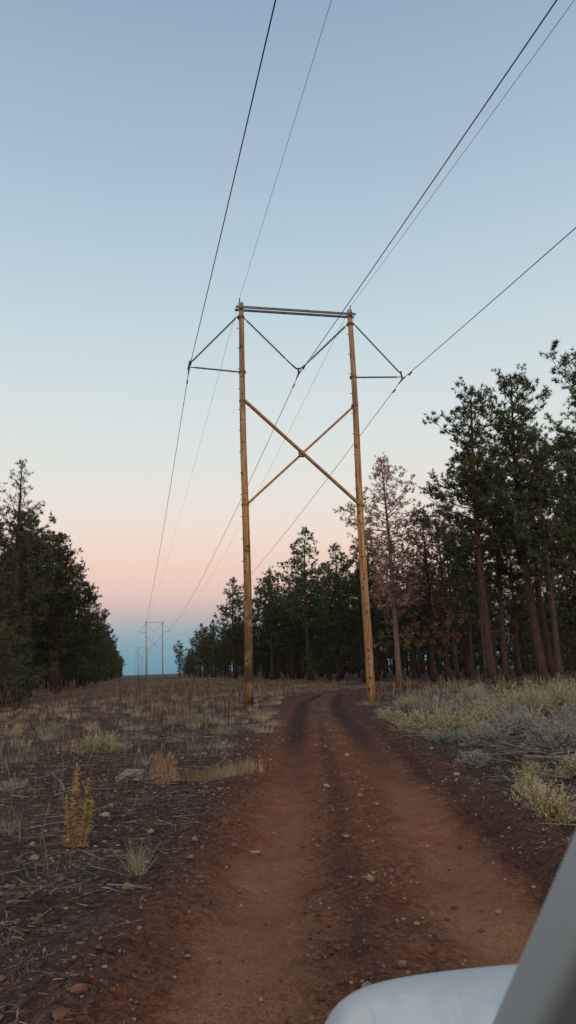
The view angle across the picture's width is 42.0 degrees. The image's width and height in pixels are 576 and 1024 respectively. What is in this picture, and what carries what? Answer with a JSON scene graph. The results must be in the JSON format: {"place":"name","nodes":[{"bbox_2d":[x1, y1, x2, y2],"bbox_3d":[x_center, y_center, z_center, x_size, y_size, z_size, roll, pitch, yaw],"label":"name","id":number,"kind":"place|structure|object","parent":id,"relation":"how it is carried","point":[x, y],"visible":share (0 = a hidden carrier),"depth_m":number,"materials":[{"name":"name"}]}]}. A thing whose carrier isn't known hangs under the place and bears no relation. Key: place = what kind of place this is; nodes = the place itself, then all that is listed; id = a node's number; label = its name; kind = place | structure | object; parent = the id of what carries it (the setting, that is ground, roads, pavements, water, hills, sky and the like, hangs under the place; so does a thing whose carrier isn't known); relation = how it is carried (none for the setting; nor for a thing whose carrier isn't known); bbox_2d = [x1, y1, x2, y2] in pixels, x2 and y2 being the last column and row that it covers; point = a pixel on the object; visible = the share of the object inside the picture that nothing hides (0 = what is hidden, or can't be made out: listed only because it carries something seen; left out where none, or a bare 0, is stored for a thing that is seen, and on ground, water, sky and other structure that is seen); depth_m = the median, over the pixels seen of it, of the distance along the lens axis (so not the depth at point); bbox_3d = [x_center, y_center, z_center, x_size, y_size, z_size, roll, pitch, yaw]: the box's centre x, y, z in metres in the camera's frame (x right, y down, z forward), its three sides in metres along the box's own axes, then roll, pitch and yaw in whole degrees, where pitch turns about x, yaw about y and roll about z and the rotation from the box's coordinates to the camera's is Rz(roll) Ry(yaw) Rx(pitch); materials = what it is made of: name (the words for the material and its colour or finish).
{"place":"outdoors","nodes":[
{"label":"outdoors","id":0,"kind":"place"},
{"bbox_2d":[0,678,575,1023],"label":"dirt road","id":1,"kind":"structure","parent":0,"point":[229,930],"depth_m":6.37,"materials":[{"name":"soil"}]},
{"bbox_2d":[114,836,159,875],"bbox_3d":[-1.330,3.047,6.695,0.482,0.397,0.392,-2,-12,0],"label":"grass tuft","id":2,"kind":"object","parent":1,"relation":"on","point":[136,867],"visible":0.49,"depth_m":6.70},
{"bbox_2d":[0,716,573,1020],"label":"scattered rocks","id":3,"kind":"object","parent":1,"relation":"on","point":[60,1013],"visible":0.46,"depth_m":7.88,"materials":[{"name":"grey stone"}]},
{"bbox_2d":[325,831,575,1023],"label":"parked suv","id":4,"kind":"object","parent":1,"relation":"on","point":[536,984],"visible":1,"depth_m":0.75,"materials":[{"name":"white paint"}]},
{"bbox_2d":[0,662,575,921],"bbox_3d":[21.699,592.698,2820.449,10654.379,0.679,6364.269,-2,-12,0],"label":"ground","id":5,"kind":"structure","parent":0,"point":[126,804],"depth_m":15.21,"materials":[{"name":"soil"}]},
{"bbox_2d":[0,630,32,704],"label":"pine tree","id":6,"kind":"object","parent":5,"relation":"on","point":[4,661],"visible":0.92,"depth_m":44.30,"materials":[{"name":"green plant"}]},
{"bbox_2d":[0,777,32,793],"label":"sagebrush","id":7,"kind":"object","parent":5,"relation":"on","point":[8,787],"visible":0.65,"depth_m":12.09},
{"bbox_2d":[0,620,39,705],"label":"pine tree","id":8,"kind":"object","parent":5,"relation":"on","point":[18,649],"visible":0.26,"depth_m":51.41,"materials":[{"name":"green plant"}]},
{"bbox_2d":[0,579,40,684],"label":"pine tree","id":9,"kind":"object","parent":5,"relation":"on","point":[17,621],"visible":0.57,"depth_m":56.99,"materials":[{"name":"green plant"}]},
{"bbox_2d":[0,621,43,707],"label":"pine tree","id":10,"kind":"object","parent":5,"relation":"on","point":[32,679],"visible":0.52,"depth_m":48.58,"materials":[{"name":"green plant"}]},
{"bbox_2d":[0,457,55,702],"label":"pine tree","id":11,"kind":"object","parent":5,"relation":"on","point":[21,518],"visible":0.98,"depth_m":60.87,"materials":[{"name":"green plant"}]},
{"bbox_2d":[0,557,58,698],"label":"pine tree","id":12,"kind":"object","parent":5,"relation":"on","point":[38,669],"visible":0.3,"depth_m":61.94,"materials":[{"name":"green plant"}]},
{"bbox_2d":[0,509,58,687],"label":"pine tree","id":13,"kind":"object","parent":5,"relation":"on","point":[12,511],"visible":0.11,"depth_m":77.57,"materials":[{"name":"green plant"}]},
{"bbox_2d":[0,503,70,699],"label":"pine tree","id":14,"kind":"object","parent":5,"relation":"on","point":[43,593],"visible":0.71,"depth_m":66.41,"materials":[{"name":"green plant"}]},
{"bbox_2d":[0,518,83,697],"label":"pine tree","id":15,"kind":"object","parent":5,"relation":"on","point":[71,553],"visible":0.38,"depth_m":72.07,"materials":[{"name":"green plant"}]},
{"bbox_2d":[25,531,89,694],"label":"pine tree","id":16,"kind":"object","parent":5,"relation":"on","point":[62,627],"visible":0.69,"depth_m":81.29,"materials":[{"name":"green plant"}]},
{"bbox_2d":[34,599,84,684],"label":"pine tree","id":17,"kind":"object","parent":5,"relation":"on","point":[63,669],"visible":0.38,"depth_m":102.51,"materials":[{"name":"green plant"}]},
{"bbox_2d":[25,530,96,691],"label":"pine tree","id":18,"kind":"object","parent":5,"relation":"on","point":[51,673],"visible":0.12,"depth_m":93.23,"materials":[{"name":"green plant"}]},
{"bbox_2d":[33,549,88,689],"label":"pine tree","id":19,"kind":"object","parent":5,"relation":"on","point":[77,630],"visible":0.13,"depth_m":108.07,"materials":[{"name":"green plant"}]},
{"bbox_2d":[33,533,96,692],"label":"pine tree","id":20,"kind":"object","parent":5,"relation":"on","point":[67,595],"visible":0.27,"depth_m":89.79,"materials":[{"name":"green plant"}]},
{"bbox_2d":[43,601,107,688],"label":"pine tree","id":21,"kind":"object","parent":5,"relation":"on","point":[81,673],"visible":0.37,"depth_m":113.85,"materials":[{"name":"green plant"}]},
{"bbox_2d":[63,762,94,847],"bbox_3d":[-2.272,3.209,8.133,0.382,0.951,0.207,-2,-12,0],"label":"mullein stalk","id":22,"kind":"object","parent":5,"relation":"on","point":[82,834],"visible":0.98,"depth_m":8.12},
{"bbox_2d":[60,564,110,687],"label":"pine tree","id":23,"kind":"object","parent":5,"relation":"on","point":[92,615],"visible":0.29,"depth_m":124.70,"materials":[{"name":"green plant"}]},
{"bbox_2d":[70,617,104,686],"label":"pine tree","id":24,"kind":"object","parent":5,"relation":"on","point":[95,650],"visible":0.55,"depth_m":128.17,"materials":[{"name":"green plant"}]},
{"bbox_2d":[79,595,113,685],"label":"pine tree","id":25,"kind":"object","parent":5,"relation":"on","point":[99,627],"visible":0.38,"depth_m":145.58,"materials":[{"name":"green plant"}]},
{"bbox_2d":[65,728,133,753],"bbox_3d":[-4.644,5.652,18.596,1.671,0.640,1.640,-2,-12,0],"label":"rabbitbrush","id":26,"kind":"object","parent":5,"relation":"on","point":[98,747],"visible":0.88,"depth_m":18.39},
{"bbox_2d":[90,603,111,682],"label":"pine tree","id":27,"kind":"object","parent":5,"relation":"on","point":[101,620],"visible":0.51,"depth_m":182.16,"materials":[{"name":"green plant"}]},
{"bbox_2d":[0,788,218,1023],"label":"straw litter","id":28,"kind":"object","parent":5,"relation":"on","point":[14,937],"visible":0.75,"depth_m":7.00,"materials":[{"name":"plant"}]},
{"bbox_2d":[0,728,219,884],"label":"dead weed stalks","id":29,"kind":"object","parent":5,"relation":"on","point":[56,773],"visible":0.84,"depth_m":12.51,"materials":[{"name":"brown plant"}]},
{"bbox_2d":[0,669,242,749],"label":"stalks","id":30,"kind":"object","parent":5,"relation":"on","point":[144,692],"visible":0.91,"depth_m":30.36,"materials":[{"name":"plant"}]},
{"bbox_2d":[0,713,254,979],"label":"dry grass","id":31,"kind":"structure","parent":5,"relation":"on","point":[63,949],"depth_m":11.89,"materials":[{"name":"plant"}]},
{"bbox_2d":[115,769,147,781],"bbox_3d":[-2.575,4.431,12.671,0.682,0.202,0.301,2,-12,-17],"label":"rock","id":32,"kind":"object","parent":5,"relation":"on","point":[130,774],"visible":0.76,"depth_m":12.61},
{"bbox_2d":[0,713,280,1023],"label":"fallen twigs","id":33,"kind":"object","parent":5,"relation":"on","point":[63,832],"depth_m":11.62,"materials":[{"name":"wood"}]},
{"bbox_2d":[0,690,286,753],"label":"grass clumps","id":34,"kind":"object","parent":5,"relation":"on","point":[137,714],"visible":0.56,"depth_m":32.10,"materials":[{"name":"plant"}]},
{"bbox_2d":[2,678,289,756],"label":"dead weed stalks","id":35,"kind":"object","parent":5,"relation":"on","point":[187,693],"visible":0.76,"depth_m":31.59,"materials":[{"name":"brown plant"}]},
{"bbox_2d":[143,752,182,783],"bbox_3d":[-2.114,4.302,12.572,0.823,0.547,0.762,-2,-12,0],"label":"tree stump","id":36,"kind":"object","parent":5,"relation":"on","point":[160,766],"visible":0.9,"depth_m":12.46,"materials":[{"name":"brown wood"}]},
{"bbox_2d":[213,577,252,678],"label":"pine tree","id":37,"kind":"object","parent":5,"relation":"on","point":[238,626],"visible":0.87,"depth_m":164.17,"materials":[{"name":"green plant"}]},
{"bbox_2d":[217,586,260,667],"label":"pine tree","id":38,"kind":"object","parent":5,"relation":"on","point":[241,603],"visible":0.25,"depth_m":174.39,"materials":[{"name":"green plant"}]},
{"bbox_2d":[8,677,514,701],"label":"dry grass","id":39,"kind":"structure","parent":5,"relation":"on","point":[176,681],"depth_m":96.50,"materials":[{"name":"plant"}]},
{"bbox_2d":[243,566,287,679],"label":"pine tree","id":40,"kind":"object","parent":5,"relation":"on","point":[270,627],"visible":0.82,"depth_m":136.69,"materials":[{"name":"green plant"}]},
{"bbox_2d":[253,577,282,678],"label":"pine tree","id":41,"kind":"object","parent":5,"relation":"on","point":[266,670],"visible":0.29,"depth_m":158.03,"materials":[{"name":"green plant"}]},
{"bbox_2d":[252,575,285,678],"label":"pine tree","id":42,"kind":"object","parent":5,"relation":"on","point":[266,636],"visible":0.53,"depth_m":148.11,"materials":[{"name":"green plant"}]},
{"bbox_2d":[0,682,573,741],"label":"dry grass","id":43,"kind":"structure","parent":5,"relation":"on","point":[271,695],"depth_m":40.47,"materials":[{"name":"plant"}]},
{"bbox_2d":[266,560,311,679],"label":"pine tree","id":44,"kind":"object","parent":5,"relation":"on","point":[279,610],"visible":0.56,"depth_m":126.63,"materials":[{"name":"green plant"}]},
{"bbox_2d":[186,298,411,708],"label":"transmission tower","id":45,"kind":"structure","parent":5,"relation":"on","point":[248,641],"depth_m":39.45,"materials":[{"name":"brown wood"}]},
{"bbox_2d":[133,0,275,662],"bbox_3d":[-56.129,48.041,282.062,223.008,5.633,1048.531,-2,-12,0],"label":"power line","id":46,"kind":"object","parent":45,"relation":"attached to","point":[223,225],"visible":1,"depth_m":22.91,"materials":[{"name":"metal"}]},
{"bbox_2d":[143,0,556,656],"bbox_3d":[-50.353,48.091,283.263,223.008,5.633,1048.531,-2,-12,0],"label":"power line","id":47,"kind":"object","parent":45,"relation":"attached to","point":[415,206],"visible":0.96,"depth_m":22.67,"materials":[{"name":"metal"}]},
{"bbox_2d":[148,227,575,661],"bbox_3d":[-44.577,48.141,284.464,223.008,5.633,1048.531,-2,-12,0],"label":"power line","id":48,"kind":"object","parent":45,"relation":"attached to","point":[418,365],"visible":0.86,"depth_m":36.20,"materials":[{"name":"metal"}]},
{"bbox_2d":[32,605,574,683],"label":"distant forest","id":49,"kind":"object","parent":5,"relation":"on","point":[216,660],"visible":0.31,"depth_m":255.04,"materials":[{"name":"plant"}]},
{"bbox_2d":[281,570,330,679],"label":"pine tree","id":50,"kind":"object","parent":5,"relation":"on","point":[297,625],"visible":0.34,"depth_m":121.64,"materials":[{"name":"green plant"}]},
{"bbox_2d":[276,527,348,680],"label":"pine tree","id":51,"kind":"object","parent":5,"relation":"on","point":[304,574],"visible":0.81,"depth_m":111.45,"materials":[{"name":"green plant"}]},
{"bbox_2d":[300,577,364,681],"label":"pine tree","id":52,"kind":"object","parent":5,"relation":"on","point":[324,662],"visible":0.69,"depth_m":103.65,"materials":[{"name":"green plant"}]},
{"bbox_2d":[319,576,354,682],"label":"pine tree","id":53,"kind":"object","parent":5,"relation":"on","point":[337,650],"visible":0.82,"depth_m":94.90,"materials":[{"name":"green plant"}]},
{"bbox_2d":[307,542,370,678],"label":"pine tree","id":54,"kind":"object","parent":5,"relation":"on","point":[343,568],"visible":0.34,"depth_m":119.21,"materials":[{"name":"green plant"}]},
{"bbox_2d":[320,568,392,681],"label":"pine tree","id":55,"kind":"object","parent":5,"relation":"on","point":[343,625],"visible":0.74,"depth_m":89.12,"materials":[{"name":"green plant"}]},
{"bbox_2d":[335,538,391,675],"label":"pine tree","id":56,"kind":"object","parent":5,"relation":"on","point":[346,603],"visible":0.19,"depth_m":111.58,"materials":[{"name":"green plant"}]},
{"bbox_2d":[335,530,400,680],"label":"pine tree","id":57,"kind":"object","parent":5,"relation":"on","point":[376,670],"visible":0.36,"depth_m":96.37,"materials":[{"name":"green plant"}]},
{"bbox_2d":[332,453,439,686],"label":"dead pine tree","id":58,"kind":"object","parent":5,"relation":"on","point":[388,558],"visible":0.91,"depth_m":66.58,"materials":[{"name":"brown plant"}]},
{"bbox_2d":[370,569,402,677],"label":"pine tree","id":59,"kind":"object","parent":5,"relation":"on","point":[384,656],"visible":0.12,"depth_m":117.37,"materials":[{"name":"green plant"}]},
{"bbox_2d":[369,538,423,670],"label":"dying pine tree","id":60,"kind":"object","parent":5,"relation":"on","point":[390,616],"visible":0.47,"depth_m":81.10,"materials":[{"name":"brown plant"}]},
{"bbox_2d":[388,584,425,677],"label":"pine tree","id":61,"kind":"object","parent":5,"relation":"on","point":[412,650],"visible":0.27,"depth_m":108.26,"materials":[{"name":"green plant"}]},
{"bbox_2d":[395,558,427,676],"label":"pine tree","id":62,"kind":"object","parent":5,"relation":"on","point":[418,663],"visible":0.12,"depth_m":112.83,"materials":[{"name":"green plant"}]},
{"bbox_2d":[405,560,441,677],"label":"pine tree","id":63,"kind":"object","parent":5,"relation":"on","point":[422,612],"visible":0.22,"depth_m":103.06,"materials":[{"name":"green plant"}]},
{"bbox_2d":[393,504,461,684],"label":"dying pine tree","id":64,"kind":"object","parent":5,"relation":"on","point":[430,623],"visible":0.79,"depth_m":67.36,"materials":[{"name":"brown plant"}]},
{"bbox_2d":[407,513,474,682],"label":"dying pine tree","id":65,"kind":"object","parent":5,"relation":"on","point":[446,650],"visible":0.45,"depth_m":77.14,"materials":[{"name":"brown plant"}]},
{"bbox_2d":[409,523,476,679],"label":"pine tree","id":66,"kind":"object","parent":5,"relation":"on","point":[457,672],"visible":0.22,"depth_m":89.47,"materials":[{"name":"green plant"}]},
{"bbox_2d":[422,722,468,743],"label":"sagebrush","id":67,"kind":"object","parent":5,"relation":"on","point":[449,737],"visible":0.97,"depth_m":16.99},
{"bbox_2d":[406,695,492,734],"bbox_3d":[4.121,5.162,19.024,2.311,1.026,2.226,-2,-12,0],"label":"rabbitbrush","id":68,"kind":"object","parent":5,"relation":"on","point":[449,723],"visible":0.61,"depth_m":18.82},
{"bbox_2d":[329,670,575,722],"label":"dead weed stalks","id":69,"kind":"object","parent":5,"relation":"on","point":[454,679],"visible":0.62,"depth_m":39.66,"materials":[{"name":"brown plant"}]},
{"bbox_2d":[437,561,491,677],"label":"pine tree","id":70,"kind":"object","parent":5,"relation":"on","point":[466,654],"visible":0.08,"depth_m":96.02,"materials":[{"name":"green plant"}]},
{"bbox_2d":[434,522,497,679],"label":"pine tree","id":71,"kind":"object","parent":5,"relation":"on","point":[463,597],"visible":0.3,"depth_m":81.84,"materials":[{"name":"green plant"}]},
{"bbox_2d":[449,618,482,672],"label":"pine tree","id":72,"kind":"object","parent":5,"relation":"on","point":[462,663],"visible":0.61,"depth_m":102.22,"materials":[{"name":"green plant"}]},
{"bbox_2d":[418,439,523,685],"bbox_3d":[14.810,3.522,58.366,8.329,19.676,7.314,-2,-12,2],"label":"pine tree","id":73,"kind":"object","parent":5,"relation":"on","point":[464,556],"visible":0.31,"depth_m":58.84,"materials":[{"name":"green plant"}]},
{"bbox_2d":[452,748,492,768],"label":"sagebrush","id":74,"kind":"object","parent":5,"relation":"on","point":[479,760],"visible":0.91,"depth_m":13.85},
{"bbox_2d":[370,691,575,829],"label":"dry grass","id":75,"kind":"structure","parent":5,"relation":"on","point":[477,740],"depth_m":15.85,"materials":[{"name":"plant"}]},
{"bbox_2d":[374,691,575,824],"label":"fallen twigs","id":76,"kind":"object","parent":5,"relation":"on","point":[527,761],"depth_m":14.72,"materials":[{"name":"wood"}]},
{"bbox_2d":[410,376,540,690],"bbox_3d":[13.465,0.932,50.343,8.017,21.575,9.032,9,-16,-42],"label":"pine tree","id":77,"kind":"object","parent":5,"relation":"on","point":[471,491],"visible":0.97,"depth_m":50.48,"materials":[{"name":"green plant"}]},
{"bbox_2d":[455,697,507,725],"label":"rabbitbrush","id":78,"kind":"object","parent":5,"relation":"on","point":[483,707],"visible":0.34,"depth_m":19.80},
{"bbox_2d":[440,472,537,682],"bbox_3d":[17.490,5.172,64.242,6.903,18.679,7.892,8,-15,-39],"label":"pine tree","id":79,"kind":"object","parent":5,"relation":"on","point":[502,633],"visible":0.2,"depth_m":63.97,"materials":[{"name":"green plant"}]},
{"bbox_2d":[473,570,509,673],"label":"pine tree","id":80,"kind":"object","parent":5,"relation":"on","point":[492,617],"visible":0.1,"depth_m":114.43,"materials":[{"name":"green plant"}]},
{"bbox_2d":[458,715,527,747],"bbox_3d":[4.144,4.565,15.671,1.305,0.682,1.363,2,-13,-19],"label":"sagebrush","id":81,"kind":"object","parent":5,"relation":"on","point":[481,732],"visible":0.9,"depth_m":15.55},
{"bbox_2d":[475,565,528,674],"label":"pine tree","id":82,"kind":"object","parent":5,"relation":"on","point":[507,638],"visible":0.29,"depth_m":107.64,"materials":[{"name":"green plant"}]},
{"bbox_2d":[468,691,539,721],"bbox_3d":[6.053,5.388,20.771,1.970,0.846,1.919,-2,-12,0],"label":"rabbitbrush","id":83,"kind":"object","parent":5,"relation":"on","point":[511,706],"visible":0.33,"depth_m":20.79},
{"bbox_2d":[448,363,573,687],"bbox_3d":[16.316,0.764,53.931,9.168,23.329,11.252,-10,-14,33],"label":"pine tree","id":84,"kind":"object","parent":5,"relation":"on","point":[500,426],"visible":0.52,"depth_m":53.02,"materials":[{"name":"green plant"}]},
{"bbox_2d":[476,701,554,734],"bbox_3d":[5.069,4.663,17.029,1.700,0.736,1.619,-2,-12,0],"label":"sagebrush","id":85,"kind":"object","parent":5,"relation":"on","point":[521,719],"visible":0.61,"depth_m":16.84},
{"bbox_2d":[486,532,553,676],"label":"pine tree","id":86,"kind":"object","parent":5,"relation":"on","point":[514,622],"visible":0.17,"depth_m":91.62,"materials":[{"name":"green plant"}]},
{"bbox_2d":[484,676,562,714],"bbox_3d":[7.137,5.563,22.863,2.575,1.198,2.613,-2,-12,0],"label":"rabbitbrush","id":87,"kind":"object","parent":5,"relation":"on","point":[530,703],"visible":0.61,"depth_m":22.72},
{"bbox_2d":[481,458,567,682],"bbox_3d":[19.964,4.476,61.428,7.472,18.932,9.158,-12,-16,40],"label":"pine tree","id":88,"kind":"object","parent":5,"relation":"on","point":[547,643],"visible":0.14,"depth_m":60.02,"materials":[{"name":"green plant"}]},
{"bbox_2d":[504,761,558,781],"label":"rabbitbrush","id":89,"kind":"object","parent":5,"relation":"on","point":[527,770],"visible":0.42,"depth_m":11.78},
{"bbox_2d":[511,773,557,792],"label":"rabbitbrush","id":90,"kind":"object","parent":5,"relation":"on","point":[523,783],"visible":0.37,"depth_m":10.57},
{"bbox_2d":[496,421,575,686],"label":"pine tree","id":91,"kind":"object","parent":5,"relation":"on","point":[524,517],"visible":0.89,"depth_m":47.77,"materials":[{"name":"green plant"}]},
{"bbox_2d":[517,603,554,678],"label":"pine tree","id":92,"kind":"object","parent":5,"relation":"on","point":[531,651],"visible":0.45,"depth_m":73.85,"materials":[{"name":"green plant"}]},
{"bbox_2d":[504,510,573,652],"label":"pine tree","id":93,"kind":"object","parent":5,"relation":"on","point":[546,610],"visible":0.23,"depth_m":81.09,"materials":[{"name":"green plant"}]},
{"bbox_2d":[504,778,575,824],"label":"rabbitbrush","id":94,"kind":"object","parent":5,"relation":"on","point":[541,804],"visible":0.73,"depth_m":8.47,"materials":[{"name":"plant"}]},
{"bbox_2d":[508,542,572,672],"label":"pine tree","id":95,"kind":"object","parent":5,"relation":"on","point":[560,602],"visible":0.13,"depth_m":108.44,"materials":[{"name":"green plant"}]},
{"bbox_2d":[514,713,575,752],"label":"sagebrush","id":96,"kind":"object","parent":5,"relation":"on","point":[554,743],"visible":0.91,"depth_m":13.57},
{"bbox_2d":[515,427,575,596],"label":"pine tree","id":97,"kind":"object","parent":5,"relation":"on","point":[572,476],"visible":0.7,"depth_m":48.75,"materials":[{"name":"green plant"}]},
{"bbox_2d":[517,339,575,540],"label":"pine tree","id":98,"kind":"object","parent":5,"relation":"on","point":[571,378],"visible":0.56,"depth_m":51.89,"materials":[{"name":"green plant"}]},
{"bbox_2d":[524,434,575,644],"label":"pine tree","id":99,"kind":"object","parent":5,"relation":"on","point":[565,599],"visible":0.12,"depth_m":62.14,"materials":[{"name":"green plant"}]},
{"bbox_2d":[529,672,575,710],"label":"rabbitbrush","id":100,"kind":"object","parent":5,"relation":"on","point":[565,697],"visible":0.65,"depth_m":23.88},
{"bbox_2d":[532,703,575,738],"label":"sagebrush","id":101,"kind":"object","parent":5,"relation":"on","point":[564,722],"visible":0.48,"depth_m":15.19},
{"bbox_2d":[544,747,575,777],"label":"rabbitbrush","id":102,"kind":"object","parent":5,"relation":"on","point":[566,765],"visible":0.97,"depth_m":11.22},
{"bbox_2d":[558,627,575,673],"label":"pine tree","id":103,"kind":"object","parent":5,"relation":"on","point":[566,651],"visible":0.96,"depth_m":84.96,"materials":[{"name":"green plant"}]},
{"bbox_2d":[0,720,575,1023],"bbox_3d":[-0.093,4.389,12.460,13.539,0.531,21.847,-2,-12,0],"label":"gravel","id":104,"kind":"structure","parent":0,"point":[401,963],"depth_m":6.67,"materials":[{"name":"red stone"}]},
{"bbox_2d":[0,0,575,675],"label":"sky","id":105,"kind":"structure","parent":0,"point":[123,122],"materials":[{"name":"blue"}]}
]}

